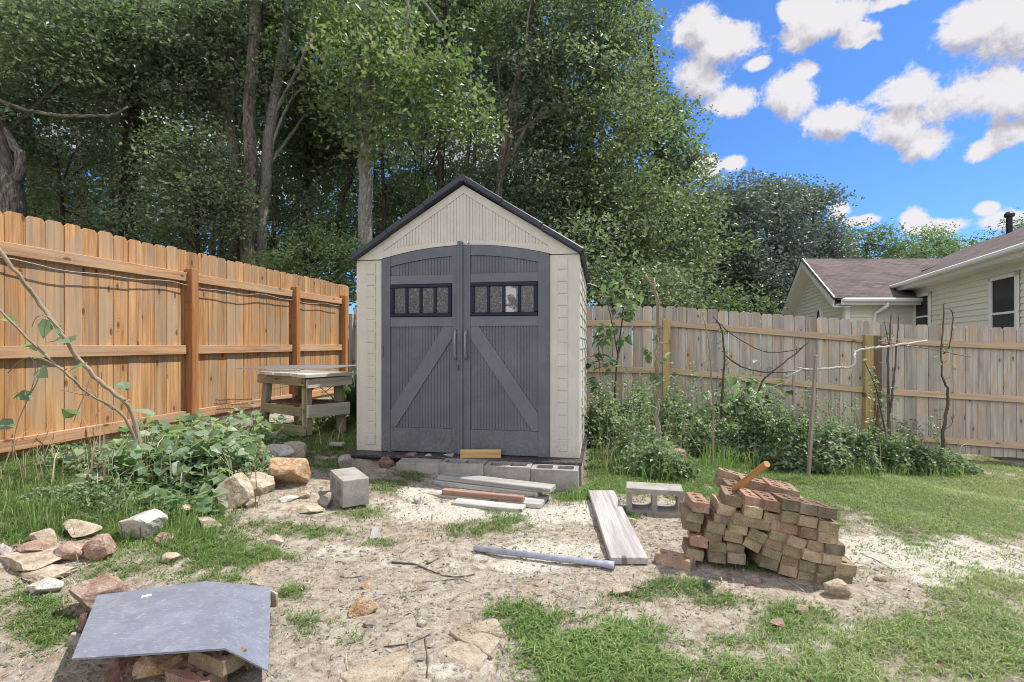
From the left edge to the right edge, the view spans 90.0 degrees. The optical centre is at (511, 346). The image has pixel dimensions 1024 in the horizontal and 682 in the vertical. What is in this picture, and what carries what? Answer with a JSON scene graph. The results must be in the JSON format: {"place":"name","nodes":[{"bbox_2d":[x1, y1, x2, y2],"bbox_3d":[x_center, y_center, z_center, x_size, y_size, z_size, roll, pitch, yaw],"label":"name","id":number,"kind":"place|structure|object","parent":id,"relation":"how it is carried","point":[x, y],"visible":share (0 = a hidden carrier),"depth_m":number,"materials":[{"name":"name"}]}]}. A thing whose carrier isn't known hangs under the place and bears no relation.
{"place":"outdoors","nodes":[
{"label":"outdoors","id":0,"kind":"place"},
{"bbox_2d":[0,348,1023,681],"bbox_3d":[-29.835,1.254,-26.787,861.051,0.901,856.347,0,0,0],"label":"ground","id":1,"kind":"structure","parent":0,"point":[318,664],"depth_m":2.56,"materials":[{"name":"soil"}]},
{"bbox_2d":[0,544,61,570],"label":"rock","id":2,"kind":"object","parent":1,"relation":"on","point":[21,561],"visible":0.59,"depth_m":2.56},
{"bbox_2d":[15,539,54,551],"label":"rock","id":3,"kind":"object","parent":1,"relation":"on","point":[37,545],"visible":0.73,"depth_m":2.64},
{"bbox_2d":[26,577,63,593],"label":"rock","id":4,"kind":"object","parent":1,"relation":"on","point":[47,584],"visible":0.94,"depth_m":2.39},
{"bbox_2d":[20,564,78,581],"bbox_3d":[-2.313,1.113,2.535,0.267,0.044,0.158,0,0,19],"label":"rock","id":5,"kind":"object","parent":1,"relation":"on","point":[56,571],"visible":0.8,"depth_m":2.49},
{"bbox_2d":[54,541,83,559],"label":"rock","id":6,"kind":"object","parent":1,"relation":"on","point":[68,550],"visible":0.84,"depth_m":2.63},
{"bbox_2d":[0,308,138,444],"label":"branch","id":7,"kind":"object","parent":1,"relation":"on","point":[109,405],"visible":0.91,"depth_m":3.60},
{"bbox_2d":[0,248,144,453],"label":"branch","id":8,"kind":"object","parent":1,"relation":"on","point":[76,356],"visible":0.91,"depth_m":3.64,"materials":[{"name":"wood"}]},
{"bbox_2d":[7,119,142,239],"bbox_3d":[-9.971,-1.971,11.373,3.079,6.173,2.751,0,0,0],"label":"tree","id":9,"kind":"object","parent":1,"relation":"on","point":[63,188],"visible":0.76,"depth_m":11.07,"materials":[{"name":"green plant"}]},
{"bbox_2d":[63,519,102,537],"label":"rock","id":10,"kind":"object","parent":1,"relation":"on","point":[82,528],"visible":0.94,"depth_m":2.89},
{"bbox_2d":[0,0,180,217],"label":"tree","id":11,"kind":"object","parent":1,"relation":"on","point":[14,170],"visible":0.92,"depth_m":10.16,"materials":[{"name":"green plant"}]},
{"bbox_2d":[68,573,130,611],"bbox_3d":[-1.812,1.112,2.240,0.285,0.205,0.125,0,0,22],"label":"rock","id":12,"kind":"object","parent":1,"relation":"on","point":[84,594],"visible":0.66,"depth_m":2.23,"materials":[{"name":"stone"}]},
{"bbox_2d":[82,533,116,560],"bbox_3d":[-2.171,1.064,2.707,0.175,0.156,0.132,0,0,8],"label":"rock","id":13,"kind":"object","parent":1,"relation":"on","point":[97,547],"visible":0.87,"depth_m":2.65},
{"bbox_2d":[104,656,140,681],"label":"rock","id":14,"kind":"object","parent":1,"relation":"on","point":[118,666],"visible":0.68,"depth_m":1.82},
{"bbox_2d":[118,509,167,539],"bbox_3d":[-2.146,1.043,2.954,0.264,0.201,0.198,0,0,10],"label":"rock","id":15,"kind":"object","parent":1,"relation":"on","point":[148,523],"visible":0.77,"depth_m":2.88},
{"bbox_2d":[0,0,295,240],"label":"tree","id":16,"kind":"object","parent":1,"relation":"on","point":[144,11],"visible":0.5,"depth_m":11.45,"materials":[{"name":"green plant"}]},
{"bbox_2d":[0,315,296,517],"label":"vine","id":17,"kind":"object","parent":1,"relation":"on","point":[199,441],"depth_m":3.74,"materials":[{"name":"plant"}]},
{"bbox_2d":[132,653,187,678],"bbox_3d":[-1.261,1.158,1.867,0.181,0.096,0.152,0,0,11],"label":"rock","id":18,"kind":"object","parent":1,"relation":"on","point":[148,666],"visible":0.49,"depth_m":1.82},
{"bbox_2d":[0,211,348,457],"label":"wooden fence","id":19,"kind":"object","parent":1,"relation":"on","point":[169,351],"visible":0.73,"depth_m":4.90,"materials":[{"name":"brown wood"}]},
{"bbox_2d":[9,415,356,519],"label":"undergrowth","id":20,"kind":"object","parent":1,"relation":"on","point":[244,467],"visible":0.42,"depth_m":3.56,"materials":[{"name":"green plant"}]},
{"bbox_2d":[93,107,275,254],"bbox_3d":[-6.659,-1.833,10.694,3.546,5.912,2.706,0,0,0],"label":"tree","id":21,"kind":"object","parent":1,"relation":"on","point":[190,186],"visible":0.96,"depth_m":10.45,"materials":[{"name":"green plant"}]},
{"bbox_2d":[165,657,227,681],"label":"brick","id":22,"kind":"object","parent":1,"relation":"on","point":[184,670],"visible":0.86,"depth_m":1.78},
{"bbox_2d":[188,647,246,677],"bbox_3d":[-1.053,1.104,1.827,0.196,0.060,0.092,0,0,26],"label":"brick","id":23,"kind":"object","parent":22,"relation":"on","point":[222,663],"visible":0.65,"depth_m":1.78,"materials":[{"name":"brick"}]},
{"bbox_2d":[72,581,270,671],"bbox_3d":[-1.321,1.091,2.004,0.676,0.122,0.741,0,0,-25],"label":"plastic sheet","id":24,"kind":"object","parent":23,"relation":"on","point":[205,616],"visible":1,"depth_m":1.96,"materials":[{"name":"grey"}]},
{"bbox_2d":[107,0,344,262],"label":"tree","id":25,"kind":"object","parent":1,"relation":"on","point":[231,82],"visible":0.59,"depth_m":11.52,"materials":[{"name":"green plant"}]},
{"bbox_2d":[215,472,253,509],"bbox_3d":[-1.934,1.034,3.591,0.262,0.278,0.197,0,0,-1],"label":"rock","id":26,"kind":"object","parent":1,"relation":"on","point":[239,486],"visible":0.66,"depth_m":3.54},
{"bbox_2d":[246,472,274,495],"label":"rock","id":27,"kind":"object","parent":1,"relation":"on","point":[265,484],"visible":0.64,"depth_m":3.82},
{"bbox_2d":[166,154,389,276],"bbox_3d":[-5.762,-1.950,12.979,5.596,6.201,2.823,0,0,0],"label":"bush","id":28,"kind":"object","parent":1,"relation":"on","point":[315,202],"visible":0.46,"depth_m":12.81,"materials":[{"name":"green plant"}]},
{"bbox_2d":[214,0,363,266],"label":"tree","id":29,"kind":"object","parent":1,"relation":"on","point":[250,151],"visible":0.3,"depth_m":11.49,"materials":[{"name":"brown plant"}]},
{"bbox_2d":[267,457,310,483],"bbox_3d":[-1.762,1.017,4.068,0.358,0.257,0.269,0,0,11],"label":"rock","id":30,"kind":"object","parent":1,"relation":"on","point":[290,470],"visible":0.77,"depth_m":4.00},
{"bbox_2d":[233,220,367,303],"bbox_3d":[-3.924,-0.731,9.890,2.712,3.560,2.061,0,0,0],"label":"bush","id":31,"kind":"object","parent":1,"relation":"on","point":[323,254],"visible":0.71,"depth_m":9.71,"materials":[{"name":"green plant"}]},
{"bbox_2d":[253,370,354,435],"bbox_3d":[-2.395,0.653,5.885,1.003,0.732,0.648,0,0,33],"label":"workbench","id":32,"kind":"object","parent":1,"relation":"on","point":[306,407],"visible":0.91,"depth_m":5.68,"materials":[{"name":"brown wood"}]},
{"bbox_2d":[237,365,356,368],"bbox_3d":[-2.480,0.244,6.020,1.284,0.009,0.624,-1,1,14],"label":"wire sheet","id":33,"kind":"object","parent":32,"relation":"on","point":[302,367],"visible":0.94,"depth_m":5.94,"materials":[{"name":"grey"}]},
{"bbox_2d":[251,367,356,422],"bbox_3d":[-2.148,0.593,6.349,1.694,0.740,1.862,0,0,24],"label":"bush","id":34,"kind":"object","parent":1,"relation":"on","point":[350,393],"visible":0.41,"depth_m":6.40,"materials":[{"name":"green plant"}]},
{"bbox_2d":[220,0,388,266],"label":"tree","id":35,"kind":"object","parent":1,"relation":"on","point":[273,128],"visible":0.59,"depth_m":11.83,"materials":[{"name":"green plant"}]},
{"bbox_2d":[232,1,395,276],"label":"tree","id":36,"kind":"object","parent":1,"relation":"on","point":[301,147],"visible":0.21,"depth_m":13.73,"materials":[{"name":"green plant"}]},
{"bbox_2d":[5,61,642,374],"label":"distant trunks","id":37,"kind":"object","parent":1,"relation":"on","point":[213,252],"visible":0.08,"depth_m":20.06,"materials":[{"name":"brown plant"}]},
{"bbox_2d":[275,121,403,277],"bbox_3d":[-4.655,-2.716,13.897,3.037,7.772,2.904,0,0,25],"label":"tree","id":38,"kind":"object","parent":1,"relation":"on","point":[345,166],"visible":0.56,"depth_m":13.50,"materials":[{"name":"green plant"}]},
{"bbox_2d":[330,467,368,507],"bbox_3d":[-1.216,1.046,3.820,0.188,0.190,0.392,0,0,-32],"label":"concrete block","id":39,"kind":"object","parent":1,"relation":"on","point":[349,487],"depth_m":3.68,"materials":[{"name":"concrete"}]},
{"bbox_2d":[349,598,377,617],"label":"rock","id":40,"kind":"object","parent":1,"relation":"on","point":[364,607],"visible":0.94,"depth_m":2.28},
{"bbox_2d":[339,651,413,681],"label":"rock","id":41,"kind":"object","parent":1,"relation":"on","point":[390,667],"visible":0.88,"depth_m":1.87,"materials":[{"name":"stone"}]},
{"bbox_2d":[306,0,455,231],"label":"tree","id":42,"kind":"object","parent":1,"relation":"on","point":[383,186],"visible":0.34,"depth_m":13.67,"materials":[{"name":"green plant"}]},
{"bbox_2d":[292,0,522,248],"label":"tree","id":43,"kind":"object","parent":1,"relation":"on","point":[401,86],"visible":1,"depth_m":10.28,"materials":[{"name":"green plant"}]},
{"bbox_2d":[3,0,835,330],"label":"woods","id":44,"kind":"object","parent":1,"relation":"on","point":[405,164],"visible":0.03,"depth_m":21.65,"materials":[{"name":"green plant"}]},
{"bbox_2d":[396,458,442,474],"bbox_3d":[-0.815,1.100,4.541,0.380,0.170,0.190,0,2,4],"label":"concrete block","id":45,"kind":"object","parent":1,"relation":"on","point":[428,466],"depth_m":4.45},
{"bbox_2d":[439,458,487,475],"bbox_3d":[-0.416,1.096,4.455,0.392,0.188,0.190,0,0,10],"label":"concrete block","id":46,"kind":"object","parent":1,"relation":"on","point":[468,466],"depth_m":4.37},
{"bbox_2d":[363,0,564,230],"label":"tree","id":47,"kind":"object","parent":1,"relation":"on","point":[447,5],"visible":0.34,"depth_m":13.54,"materials":[{"name":"green plant"}]},
{"bbox_2d":[347,173,589,465],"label":"garden shed","id":48,"kind":"structure","parent":1,"relation":"on","point":[471,314],"depth_m":4.68,"materials":[{"name":"beige plastic"}]},
{"bbox_2d":[381,246,456,453],"bbox_3d":[-0.864,0.033,4.774,0.751,1.914,0.107,0,0,10],"label":"door","id":49,"kind":"structure","parent":48,"relation":"in","point":[419,288],"depth_m":4.78,"materials":[{"name":"grey"}]},
{"bbox_2d":[460,449,500,458],"bbox_3d":[-0.279,0.969,4.573,0.364,0.088,0.038,0,0,0],"label":"wood block","id":50,"kind":"object","parent":48,"relation":"on","point":[480,453],"depth_m":4.55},
{"bbox_2d":[457,241,548,456],"bbox_3d":[-0.086,0.015,4.625,0.837,1.950,0.107,0,0,10],"label":"door","id":51,"kind":"structure","parent":48,"relation":"in","point":[503,292],"depth_m":4.63,"materials":[{"name":"grey"}]},
{"bbox_2d":[437,633,500,672],"bbox_3d":[-0.185,1.246,1.998,0.224,0.116,0.311,0,0,24],"label":"rock","id":52,"kind":"object","parent":1,"relation":"on","point":[468,656],"visible":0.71,"depth_m":1.99,"materials":[{"name":"stone"}]},
{"bbox_2d":[421,487,548,508],"bbox_3d":[-0.221,1.176,4.017,0.984,0.036,0.250,0,0,17],"label":"board","id":53,"kind":"object","parent":1,"relation":"on","point":[539,502],"visible":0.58,"depth_m":3.89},
{"bbox_2d":[442,488,524,501],"bbox_3d":[-0.225,1.136,3.911,0.660,0.040,0.056,0,0,18],"label":"board","id":54,"kind":"object","parent":53,"relation":"on","point":[485,495],"visible":1,"depth_m":3.88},
{"bbox_2d":[434,479,541,496],"bbox_3d":[-0.201,1.138,4.155,0.922,0.038,0.150,0,0,23],"label":"board","id":55,"kind":"object","parent":53,"relation":"on","point":[483,488],"visible":0.5,"depth_m":4.08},
{"bbox_2d":[437,472,555,493],"bbox_3d":[-0.141,1.098,4.136,0.996,0.038,0.140,0,0,24],"label":"board","id":56,"kind":"object","parent":55,"relation":"on","point":[500,482],"visible":1,"depth_m":4.08,"materials":[{"name":"wood"}]},
{"bbox_2d":[2,413,972,501],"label":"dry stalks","id":57,"kind":"object","parent":1,"relation":"on","point":[104,468],"visible":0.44,"depth_m":3.76,"materials":[{"name":"beige plant"}]},
{"bbox_2d":[470,618,505,637],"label":"rock","id":58,"kind":"object","parent":1,"relation":"on","point":[482,627],"visible":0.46,"depth_m":2.17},
{"bbox_2d":[451,498,525,511],"bbox_3d":[-0.174,1.181,3.791,0.547,0.034,0.120,0,0,18],"label":"board","id":59,"kind":"object","parent":1,"relation":"on","point":[489,505],"visible":1,"depth_m":3.76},
{"bbox_2d":[0,424,980,582],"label":"tall grass","id":60,"kind":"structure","parent":1,"relation":"on","point":[181,518],"depth_m":3.28,"materials":[{"name":"green plant"}]},
{"bbox_2d":[484,461,532,481],"bbox_3d":[-0.026,1.104,4.387,0.392,0.188,0.190,0,0,10],"label":"concrete block","id":61,"kind":"object","parent":1,"relation":"on","point":[511,470],"depth_m":4.30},
{"bbox_2d":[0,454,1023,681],"bbox_3d":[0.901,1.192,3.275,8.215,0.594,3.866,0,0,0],"label":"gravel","id":62,"kind":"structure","parent":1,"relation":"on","point":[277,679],"depth_m":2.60,"materials":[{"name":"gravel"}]},
{"bbox_2d":[473,545,614,568],"bbox_3d":[0.164,1.173,2.856,0.805,0.042,0.041,0,0,18],"label":"pipe","id":63,"kind":"object","parent":1,"relation":"on","point":[607,564],"visible":1,"depth_m":2.83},
{"bbox_2d":[432,0,660,238],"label":"tree","id":64,"kind":"object","parent":1,"relation":"on","point":[544,50],"visible":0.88,"depth_m":12.89,"materials":[{"name":"green plant"}]},
{"bbox_2d":[75,485,1023,681],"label":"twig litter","id":65,"kind":"object","parent":1,"relation":"on","point":[572,589],"visible":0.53,"depth_m":2.64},
{"bbox_2d":[531,464,578,492],"bbox_3d":[0.363,1.114,4.318,0.392,0.188,0.190,0,0,10],"label":"concrete block","id":66,"kind":"object","parent":1,"relation":"on","point":[560,477],"depth_m":4.23,"materials":[{"name":"concrete"}]},
{"bbox_2d":[494,0,712,307],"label":"tree","id":67,"kind":"object","parent":1,"relation":"on","point":[605,191],"visible":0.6,"depth_m":13.60,"materials":[{"name":"green plant"}]},
{"bbox_2d":[585,272,646,440],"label":"sapling","id":68,"kind":"object","parent":1,"relation":"on","point":[622,340],"visible":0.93,"depth_m":6.28,"materials":[{"name":"green plant"}]},
{"bbox_2d":[589,490,647,563],"bbox_3d":[0.674,1.165,3.426,0.202,0.038,1.300,-1,0,3],"label":"plank","id":69,"kind":"object","parent":1,"relation":"on","point":[615,526],"visible":0.9,"depth_m":3.19,"materials":[{"name":"wood"}]},
{"bbox_2d":[549,206,749,399],"bbox_3d":[2.996,-0.814,11.463,4.772,4.295,3.358,0,0,-31],"label":"tree","id":70,"kind":"object","parent":1,"relation":"on","point":[596,270],"visible":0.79,"depth_m":11.07,"materials":[{"name":"green plant"}]},
{"bbox_2d":[608,423,699,480],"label":"weeds","id":71,"kind":"object","parent":1,"relation":"on","point":[653,444],"visible":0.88,"depth_m":4.75,"materials":[{"name":"green plant"}]},
{"bbox_2d":[626,481,683,516],"bbox_3d":[1.034,1.114,3.728,0.392,0.190,0.188,0,0,13],"label":"concrete block","id":72,"kind":"object","parent":1,"relation":"on","point":[654,490],"depth_m":3.67,"materials":[{"name":"concrete"}]},
{"bbox_2d":[641,275,673,441],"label":"sapling","id":73,"kind":"object","parent":1,"relation":"on","point":[656,376],"visible":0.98,"depth_m":5.14,"materials":[{"name":"brown plant"}]},
{"bbox_2d":[588,0,740,319],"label":"tree","id":74,"kind":"object","parent":1,"relation":"on","point":[680,166],"visible":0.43,"depth_m":16.62,"materials":[{"name":"green plant"}]},
{"bbox_2d":[655,548,695,571],"bbox_3d":[0.886,1.159,2.779,0.194,0.059,0.093,0,0,38],"label":"brick","id":75,"kind":"object","parent":1,"relation":"on","point":[677,560],"visible":1,"depth_m":2.75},
{"bbox_2d":[349,305,1023,457],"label":"wooden fence","id":76,"kind":"object","parent":1,"relation":"on","point":[986,398],"visible":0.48,"depth_m":7.49,"materials":[{"name":"wood"}]},
{"bbox_2d":[682,536,703,561],"bbox_3d":[1.000,1.121,2.837,0.091,0.060,0.194,7,1,12],"label":"brick","id":77,"kind":"object","parent":1,"relation":"on","point":[697,553],"visible":0.73,"depth_m":2.75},
{"bbox_2d":[687,530,707,548],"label":"brick","id":78,"kind":"object","parent":77,"relation":"on","point":[698,539],"visible":0.73,"depth_m":2.74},
{"bbox_2d":[681,515,700,531],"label":"brick","id":79,"kind":"object","parent":78,"relation":"on","point":[691,526],"visible":0.49,"depth_m":2.76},
{"bbox_2d":[678,501,703,523],"bbox_3d":[0.992,0.919,2.840,0.092,0.060,0.196,7,1,6],"label":"brick","id":80,"kind":"object","parent":79,"relation":"on","point":[687,513],"visible":0.81,"depth_m":2.75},
{"bbox_2d":[684,492,709,513],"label":"brick","id":81,"kind":"object","parent":80,"relation":"on","point":[697,502],"visible":1,"depth_m":2.75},
{"bbox_2d":[627,280,790,329],"bbox_3d":[5.494,-0.254,14.524,5.650,3.307,3.109,0,0,-15],"label":"bush","id":82,"kind":"object","parent":1,"relation":"on","point":[722,304],"visible":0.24,"depth_m":14.53,"materials":[{"name":"green plant"}]},
{"bbox_2d":[703,548,725,563],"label":"brick","id":83,"kind":"object","parent":1,"relation":"on","point":[716,557],"visible":0.41,"depth_m":2.70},
{"bbox_2d":[708,538,726,552],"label":"brick","id":84,"kind":"object","parent":83,"relation":"on","point":[717,547],"visible":0.49,"depth_m":2.71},
{"bbox_2d":[700,524,721,542],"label":"brick","id":85,"kind":"object","parent":84,"relation":"on","point":[712,537],"visible":0.52,"depth_m":2.73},
{"bbox_2d":[703,513,725,534],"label":"brick","id":86,"kind":"object","parent":85,"relation":"on","point":[710,525],"visible":0.68,"depth_m":2.72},
{"bbox_2d":[708,503,730,525],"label":"brick","id":87,"kind":"object","parent":86,"relation":"on","point":[714,516],"visible":0.66,"depth_m":2.72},
{"bbox_2d":[710,493,735,516],"bbox_3d":[1.150,0.867,2.798,0.092,0.059,0.194,11,2,10],"label":"brick","id":88,"kind":"object","parent":87,"relation":"on","point":[718,505],"visible":0.81,"depth_m":2.71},
{"bbox_2d":[718,485,742,507],"bbox_3d":[1.188,0.816,2.788,0.092,0.061,0.195,11,3,14],"label":"brick","id":89,"kind":"object","parent":88,"relation":"on","point":[729,496],"visible":0.95,"depth_m":2.70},
{"bbox_2d":[676,167,799,309],"bbox_3d":[10.014,-3.536,24.019,6.225,9.788,5.281,0,0,0],"label":"tree","id":90,"kind":"object","parent":1,"relation":"on","point":[740,196],"visible":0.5,"depth_m":23.45,"materials":[{"name":"green plant"}]},
{"bbox_2d":[695,360,800,439],"bbox_3d":[2.894,0.748,6.375,1.209,1.157,1.124,0,0,0],"label":"shrub","id":91,"kind":"object","parent":1,"relation":"on","point":[726,405],"visible":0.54,"depth_m":6.30,"materials":[{"name":"green plant"}]},
{"bbox_2d":[713,316,810,432],"bbox_3d":[3.037,0.465,6.181,1.218,1.666,0.176,0,0,0],"label":"sapling","id":92,"kind":"object","parent":1,"relation":"on","point":[724,362],"visible":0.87,"depth_m":6.18,"materials":[{"name":"brown plant"}]},
{"bbox_2d":[747,548,778,570],"bbox_3d":[1.321,1.108,2.699,0.091,0.060,0.194,15,2,7],"label":"brick","id":93,"kind":"object","parent":1,"relation":"on","point":[759,559],"visible":0.65,"depth_m":2.61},
{"bbox_2d":[760,546,781,562],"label":"brick","id":94,"kind":"object","parent":93,"relation":"on","point":[771,553],"visible":0.47,"depth_m":2.61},
{"bbox_2d":[763,537,782,551],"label":"brick","id":95,"kind":"object","parent":94,"relation":"on","point":[773,544],"visible":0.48,"depth_m":2.62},
{"bbox_2d":[763,530,787,542],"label":"brick","id":96,"kind":"object","parent":95,"relation":"on","point":[778,536],"visible":0.45,"depth_m":2.61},
{"bbox_2d":[731,510,769,530],"bbox_3d":[1.251,0.908,2.678,0.194,0.061,0.091,9,1,9],"label":"brick","id":97,"kind":"object","parent":96,"relation":"on","point":[738,517],"visible":0.73,"depth_m":2.64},
{"bbox_2d":[581,361,947,460],"bbox_3d":[3.946,0.901,7.051,7.592,1.394,2.269,0,0,-22],"label":"weed","id":98,"kind":"object","parent":1,"relation":"on","point":[633,416],"depth_m":5.98,"materials":[{"name":"plant"}]},
{"bbox_2d":[710,171,835,314],"bbox_3d":[12.882,-3.774,24.981,5.898,10.300,6.956,0,0,31],"label":"tree","id":99,"kind":"object","parent":1,"relation":"on","point":[789,231],"visible":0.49,"depth_m":24.71,"materials":[{"name":"green plant"}]},
{"bbox_2d":[585,376,985,476],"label":"weeds","id":100,"kind":"object","parent":1,"relation":"on","point":[793,452],"visible":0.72,"depth_m":5.78,"materials":[{"name":"green plant"}]},
{"bbox_2d":[806,355,817,478],"bbox_3d":[3.001,0.758,5.124,0.113,1.339,0.041,0,0,43],"label":"garden stake","id":101,"kind":"object","parent":1,"relation":"on","point":[812,413],"visible":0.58,"depth_m":5.11,"materials":[{"name":"brown wood"}]},
{"bbox_2d":[785,340,927,377],"bbox_3d":[3.424,0.129,5.097,1.402,0.387,0.083,0,0,2],"label":"branch","id":102,"kind":"object","parent":101,"relation":"on","point":[841,366],"visible":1,"depth_m":5.09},
{"bbox_2d":[763,173,864,304],"bbox_3d":[15.756,-4.068,27.471,5.623,10.880,6.450,0,0,31],"label":"tree","id":103,"kind":"object","parent":1,"relation":"on","point":[832,242],"visible":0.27,"depth_m":27.08,"materials":[{"name":"green plant"}]},
{"bbox_2d":[823,578,851,595],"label":"rock","id":104,"kind":"object","parent":1,"relation":"on","point":[837,587],"visible":0.97,"depth_m":2.41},
{"bbox_2d":[831,217,924,258],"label":"tree","id":105,"kind":"object","parent":1,"relation":"on","point":[871,240],"visible":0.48,"depth_m":36.90,"materials":[{"name":"green plant"}]},
{"bbox_2d":[861,313,901,469],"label":"sapling","id":106,"kind":"object","parent":1,"relation":"on","point":[888,404],"visible":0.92,"depth_m":6.10,"materials":[{"name":"brown plant"}]},
{"bbox_2d":[780,211,1023,354],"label":"neighbor house","id":107,"kind":"structure","parent":1,"relation":"on","point":[980,284],"depth_m":15.06,"materials":[{"name":"beige"}]},
{"bbox_2d":[914,292,930,325],"bbox_3d":[11.984,-0.840,14.967,0.056,1.380,1.174,0,0,20],"label":"window","id":108,"kind":"structure","parent":107,"relation":"in","point":[922,313],"depth_m":14.86,"materials":[{"name":"white"}]},
{"bbox_2d":[988,271,1019,328],"bbox_3d":[10.471,-0.685,10.912,0.056,1.670,1.121,0,0,20],"label":"window","id":109,"kind":"structure","parent":107,"relation":"in","point":[1003,290],"depth_m":10.89,"materials":[{"name":"white"}]},
{"bbox_2d":[882,221,985,258],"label":"tree","id":110,"kind":"object","parent":1,"relation":"on","point":[940,248],"visible":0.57,"depth_m":39.05,"materials":[{"name":"green plant"}]},
{"bbox_2d":[934,303,956,466],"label":"sapling","id":111,"kind":"object","parent":1,"relation":"on","point":[946,408],"visible":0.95,"depth_m":6.08,"materials":[{"name":"brown plant"}]},
{"bbox_2d":[0,414,1023,681],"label":"grass","id":112,"kind":"structure","parent":0,"point":[622,638],"depth_m":2.39,"materials":[{"name":"green plant"}]},
{"bbox_2d":[0,436,1023,681],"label":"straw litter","id":113,"kind":"object","parent":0,"point":[532,584],"visible":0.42,"depth_m":2.55,"materials":[{"name":"beige plant"}]},
{"bbox_2d":[0,436,1023,681],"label":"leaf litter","id":114,"kind":"object","parent":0,"point":[538,578],"visible":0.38,"depth_m":2.51,"materials":[{"name":"plant"}]},
{"bbox_2d":[0,0,1023,347],"label":"sky","id":115,"kind":"structure","parent":0,"point":[916,107],"materials":[{"name":"blue"}]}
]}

